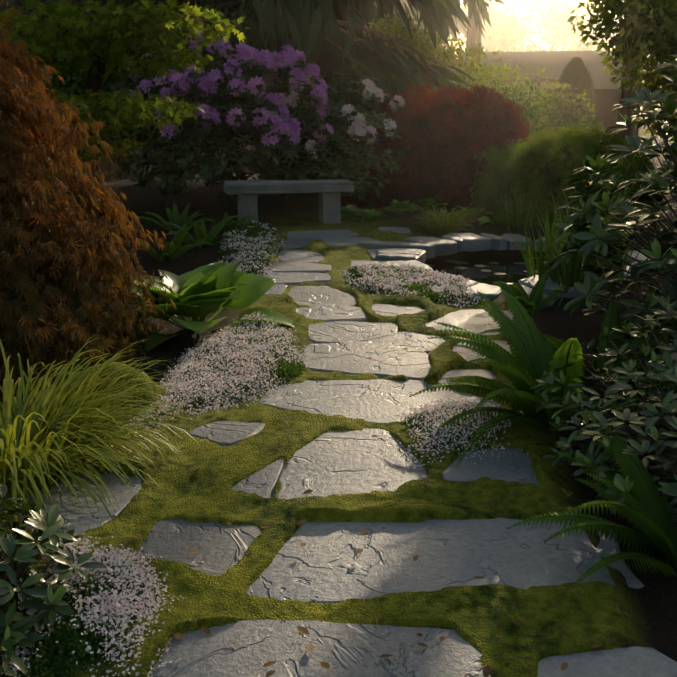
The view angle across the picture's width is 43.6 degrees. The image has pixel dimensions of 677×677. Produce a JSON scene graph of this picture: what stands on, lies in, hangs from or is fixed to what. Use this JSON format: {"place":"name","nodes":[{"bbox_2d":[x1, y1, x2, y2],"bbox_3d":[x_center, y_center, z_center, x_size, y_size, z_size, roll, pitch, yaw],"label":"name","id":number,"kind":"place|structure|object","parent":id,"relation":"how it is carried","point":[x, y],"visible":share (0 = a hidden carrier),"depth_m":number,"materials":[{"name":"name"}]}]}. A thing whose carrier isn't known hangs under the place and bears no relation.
{"place":"outdoors","nodes":[
{"label":"outdoors","id":0,"kind":"place"},
{"bbox_2d":[292,63,307,176],"bbox_3d":[-1.203,-9.609,11.927,4.024,15.102,3.591,7,17,24],"label":"fir tree","id":1,"kind":"object","parent":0,"point":[298,113],"depth_m":13.56,"materials":[{"name":"green plant"}]},
{"bbox_2d":[0,107,676,676],"bbox_3d":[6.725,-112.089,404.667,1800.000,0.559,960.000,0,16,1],"label":"ground","id":2,"kind":"structure","parent":0,"point":[200,477],"depth_m":3.05,"materials":[{"name":"green plant"}]},
{"bbox_2d":[0,483,106,675],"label":"pieris shrub","id":3,"kind":"object","parent":2,"relation":"on","point":[29,598],"depth_m":2.19,"materials":[{"name":"green plant"}]},
{"bbox_2d":[0,0,141,165],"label":"conifer tree","id":4,"kind":"object","parent":2,"relation":"on","point":[2,8],"depth_m":16.51,"materials":[{"name":"green plant"}]},
{"bbox_2d":[0,0,175,412],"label":"bronze maple tree","id":5,"kind":"object","parent":2,"relation":"on","point":[63,259],"visible":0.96,"depth_m":4.37,"materials":[{"name":"orange plant"}]},
{"bbox_2d":[0,532,183,676],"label":"thyme plant","id":6,"kind":"object","parent":2,"relation":"on","point":[119,558],"depth_m":2.22,"materials":[{"name":"white plant"}]},
{"bbox_2d":[0,333,206,533],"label":"hakone grass","id":7,"kind":"object","parent":2,"relation":"on","point":[25,431],"depth_m":3.27,"materials":[{"name":"green plant"}]},
{"bbox_2d":[7,23,218,197],"bbox_3d":[-3.528,-2.773,10.900,4.076,2.526,2.827,13,20,38],"label":"shrub","id":8,"kind":"object","parent":2,"relation":"on","point":[75,84],"depth_m":10.36,"materials":[{"name":"green plant"}]},
{"bbox_2d":[68,361,167,422],"bbox_3d":[-1.027,0.266,3.911,0.523,0.302,0.424,0,16,1],"label":"mossy rock","id":9,"kind":"object","parent":2,"relation":"on","point":[160,390],"visible":0.21,"depth_m":3.80,"materials":[{"name":"stone"}]},
{"bbox_2d":[0,0,251,167],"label":"maple foliage","id":10,"kind":"object","parent":2,"relation":"on","point":[64,59],"depth_m":7.07,"materials":[{"name":"green plant"}]},
{"bbox_2d":[129,202,258,261],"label":"fern plants","id":11,"kind":"object","parent":2,"relation":"on","point":[175,248],"depth_m":8.40,"materials":[{"name":"green plant"}]},
{"bbox_2d":[104,0,310,183],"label":"tree","id":12,"kind":"object","parent":2,"relation":"on","point":[226,11],"depth_m":13.43,"materials":[{"name":"plant"}]},
{"bbox_2d":[111,311,307,432],"bbox_3d":[-0.579,0.102,4.575,0.901,0.138,2.269,0,16,1],"label":"thyme plant","id":13,"kind":"object","parent":2,"relation":"on","point":[213,357],"depth_m":4.33,"materials":[{"name":"white plant"}]},
{"bbox_2d":[125,261,295,351],"bbox_3d":[-0.867,-0.218,5.252,1.142,0.445,1.057,-9,18,-30],"label":"hosta plant","id":14,"kind":"object","parent":2,"relation":"on","point":[198,295],"visible":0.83,"depth_m":5.25,"materials":[{"name":"green plant"}]},
{"bbox_2d":[110,19,333,204],"bbox_3d":[-1.501,-2.923,10.863,2.899,2.284,2.212,0,16,1],"label":"purple rhododendron bush","id":15,"kind":"object","parent":2,"relation":"on","point":[204,171],"depth_m":10.38,"materials":[{"name":"purple plant"}]},
{"bbox_2d":[218,220,286,275],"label":"thyme plant","id":16,"kind":"object","parent":2,"relation":"on","point":[254,231],"depth_m":8.03,"materials":[{"name":"white plant"}]},
{"bbox_2d":[259,0,279,194],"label":"fir tree","id":17,"kind":"object","parent":2,"relation":"on","point":[267,79],"depth_m":12.52,"materials":[{"name":"green plant"}]},
{"bbox_2d":[100,0,477,178],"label":"conifer tree","id":18,"kind":"object","parent":2,"relation":"on","point":[307,30],"depth_m":12.46,"materials":[{"name":"green plant"}]},
{"bbox_2d":[224,179,353,223],"bbox_3d":[-0.583,-1.551,9.856,1.472,0.556,0.477,-3,16,-11],"label":"bench","id":19,"kind":"object","parent":2,"relation":"on","point":[329,211],"depth_m":9.64,"materials":[{"name":"stone"}]},
{"bbox_2d":[134,0,484,111],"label":"conifer tree","id":20,"kind":"object","parent":2,"relation":"on","point":[427,19],"depth_m":14.23,"materials":[{"name":"green plant"}]},
{"bbox_2d":[258,61,409,201],"bbox_3d":[-0.027,-2.841,11.566,2.186,1.785,2.041,0,16,1],"label":"rhododendron shrub","id":21,"kind":"object","parent":2,"relation":"on","point":[367,160],"depth_m":11.01,"materials":[{"name":"plant"}]},
{"bbox_2d":[259,72,438,179],"bbox_3d":[0.231,-3.296,13.652,3.087,2.017,2.311,0,16,1],"label":"shrub","id":22,"kind":"object","parent":2,"relation":"on","point":[333,96],"depth_m":13.40,"materials":[{"name":"plant"}]},
{"bbox_2d":[197,0,505,124],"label":"conifer tree","id":23,"kind":"object","parent":2,"relation":"on","point":[483,7],"depth_m":16.77,"materials":[{"name":"green plant"}]},
{"bbox_2d":[337,263,484,308],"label":"ground cover","id":24,"kind":"object","parent":2,"relation":"on","point":[411,276],"depth_m":6.37,"materials":[{"name":"white plant"}]},
{"bbox_2d":[341,198,515,224],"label":"low ground plants","id":25,"kind":"object","parent":2,"relation":"on","point":[398,207],"depth_m":10.35,"materials":[{"name":"green plant"}]},
{"bbox_2d":[393,0,466,71],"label":"conifer tree","id":26,"kind":"object","parent":2,"relation":"on","point":[462,26],"depth_m":30.12,"materials":[{"name":"green plant"}]},
{"bbox_2d":[354,13,508,97],"bbox_3d":[1.269,-4.411,15.896,3.627,3.020,3.459,0,16,1],"label":"light green tree","id":27,"kind":"object","parent":2,"relation":"on","point":[422,45],"depth_m":15.12,"materials":[{"name":"green plant"}]},
{"bbox_2d":[333,82,530,211],"bbox_3d":[1.399,-2.697,11.954,3.207,1.721,2.781,0,16,1],"label":"shrub","id":28,"kind":"object","parent":2,"relation":"on","point":[467,147],"depth_m":11.13,"materials":[{"name":"red plant"}]},
{"bbox_2d":[408,204,484,234],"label":"grass tuft","id":29,"kind":"object","parent":2,"relation":"on","point":[442,224],"depth_m":9.11,"materials":[{"name":"green plant"}]},
{"bbox_2d":[395,397,527,466],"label":"thyme plant","id":30,"kind":"object","parent":2,"relation":"on","point":[435,406],"depth_m":3.57,"materials":[{"name":"white plant"}]},
{"bbox_2d":[465,1,481,80],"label":"conifer tree","id":31,"kind":"object","parent":2,"relation":"on","point":[471,38],"depth_m":20.54,"materials":[{"name":"green plant"}]},
{"bbox_2d":[357,233,649,305],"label":"pond edging stones","id":32,"kind":"object","parent":2,"relation":"on","point":[393,253],"visible":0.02,"depth_m":8.05,"materials":[{"name":"stone"}]},
{"bbox_2d":[441,52,595,135],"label":"shrub","id":33,"kind":"object","parent":2,"relation":"on","point":[507,78],"depth_m":18.00,"materials":[{"name":"green plant"}]},
{"bbox_2d":[456,0,623,51],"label":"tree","id":34,"kind":"object","parent":2,"relation":"on","point":[508,19],"depth_m":45.26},
{"bbox_2d":[409,272,676,588],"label":"fern plants","id":35,"kind":"object","parent":2,"relation":"on","point":[653,523],"visible":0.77,"depth_m":3.44,"materials":[{"name":"green plant"}]},
{"bbox_2d":[490,79,618,143],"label":"shrub","id":36,"kind":"object","parent":2,"relation":"on","point":[528,112],"depth_m":13.98,"materials":[{"name":"green plant"}]},
{"bbox_2d":[469,120,663,226],"bbox_3d":[2.865,-2.049,10.446,2.492,1.259,2.215,0,16,1],"label":"shrub","id":37,"kind":"object","parent":2,"relation":"on","point":[492,180],"depth_m":9.91,"materials":[{"name":"green plant"}]},
{"bbox_2d":[518,79,619,144],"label":"shed walls","id":38,"kind":"structure","parent":2,"relation":"on","point":[605,103],"depth_m":21.15,"materials":[{"name":"wood"}]},
{"bbox_2d":[493,176,652,287],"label":"pond reeds","id":39,"kind":"object","parent":2,"relation":"on","point":[568,273],"depth_m":6.47,"materials":[{"name":"green plant"}]},
{"bbox_2d":[550,57,598,136],"bbox_3d":[5.598,-5.488,20.135,1.176,2.321,1.140,0,16,1],"label":"columnar thuja","id":40,"kind":"object","parent":2,"relation":"on","point":[574,68],"depth_m":19.71,"materials":[{"name":"green plant"}]},
{"bbox_2d":[548,1,652,95],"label":"tree","id":41,"kind":"object","parent":2,"relation":"on","point":[580,34],"depth_m":54.65,"materials":[{"name":"green plant"}]},
{"bbox_2d":[529,296,676,523],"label":"azalea shrub","id":42,"kind":"object","parent":2,"relation":"on","point":[648,411],"depth_m":2.96,"materials":[{"name":"green plant"}]},
{"bbox_2d":[539,55,676,364],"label":"rhododendron shrub","id":43,"kind":"object","parent":2,"relation":"on","point":[579,204],"depth_m":4.44,"materials":[{"name":"green plant"}]},
{"bbox_2d":[567,0,676,167],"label":"tree","id":44,"kind":"object","parent":2,"relation":"on","point":[656,30],"depth_m":10.93,"materials":[{"name":"green plant"}]},
{"bbox_2d":[615,40,644,159],"bbox_3d":[5.670,-10.895,14.652,5.142,16.100,5.629,-1,16,-3],"label":"conifer tree","id":45,"kind":"object","parent":2,"relation":"on","point":[626,110],"depth_m":16.62,"materials":[{"name":"green plant"}]},
{"bbox_2d":[0,0,676,294],"label":"sky","id":46,"kind":"structure","parent":0,"point":[522,11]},
{"bbox_2d":[17,227,676,676],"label":"stone path","id":47,"kind":"structure","parent":0,"point":[325,563],"depth_m":2.78,"materials":[{"name":"stone"}]},
{"bbox_2d":[27,302,628,676],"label":"leaf litter","id":48,"kind":"object","parent":47,"relation":"on","point":[486,671],"visible":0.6,"depth_m":2.25,"materials":[{"name":"brown plant"}]},
{"bbox_2d":[425,256,538,285],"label":"pond water","id":49,"kind":"structure","parent":0,"point":[515,273],"depth_m":7.99,"materials":[{"name":"black liquid"}]},
{"bbox_2d":[427,257,538,274],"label":"lily pads","id":50,"kind":"object","parent":49,"relation":"on","point":[455,262],"depth_m":8.11,"materials":[{"name":"green plant"}]},
{"bbox_2d":[457,50,621,88],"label":"shed roof","id":51,"kind":"structure","parent":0,"point":[556,69],"depth_m":22.06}
]}

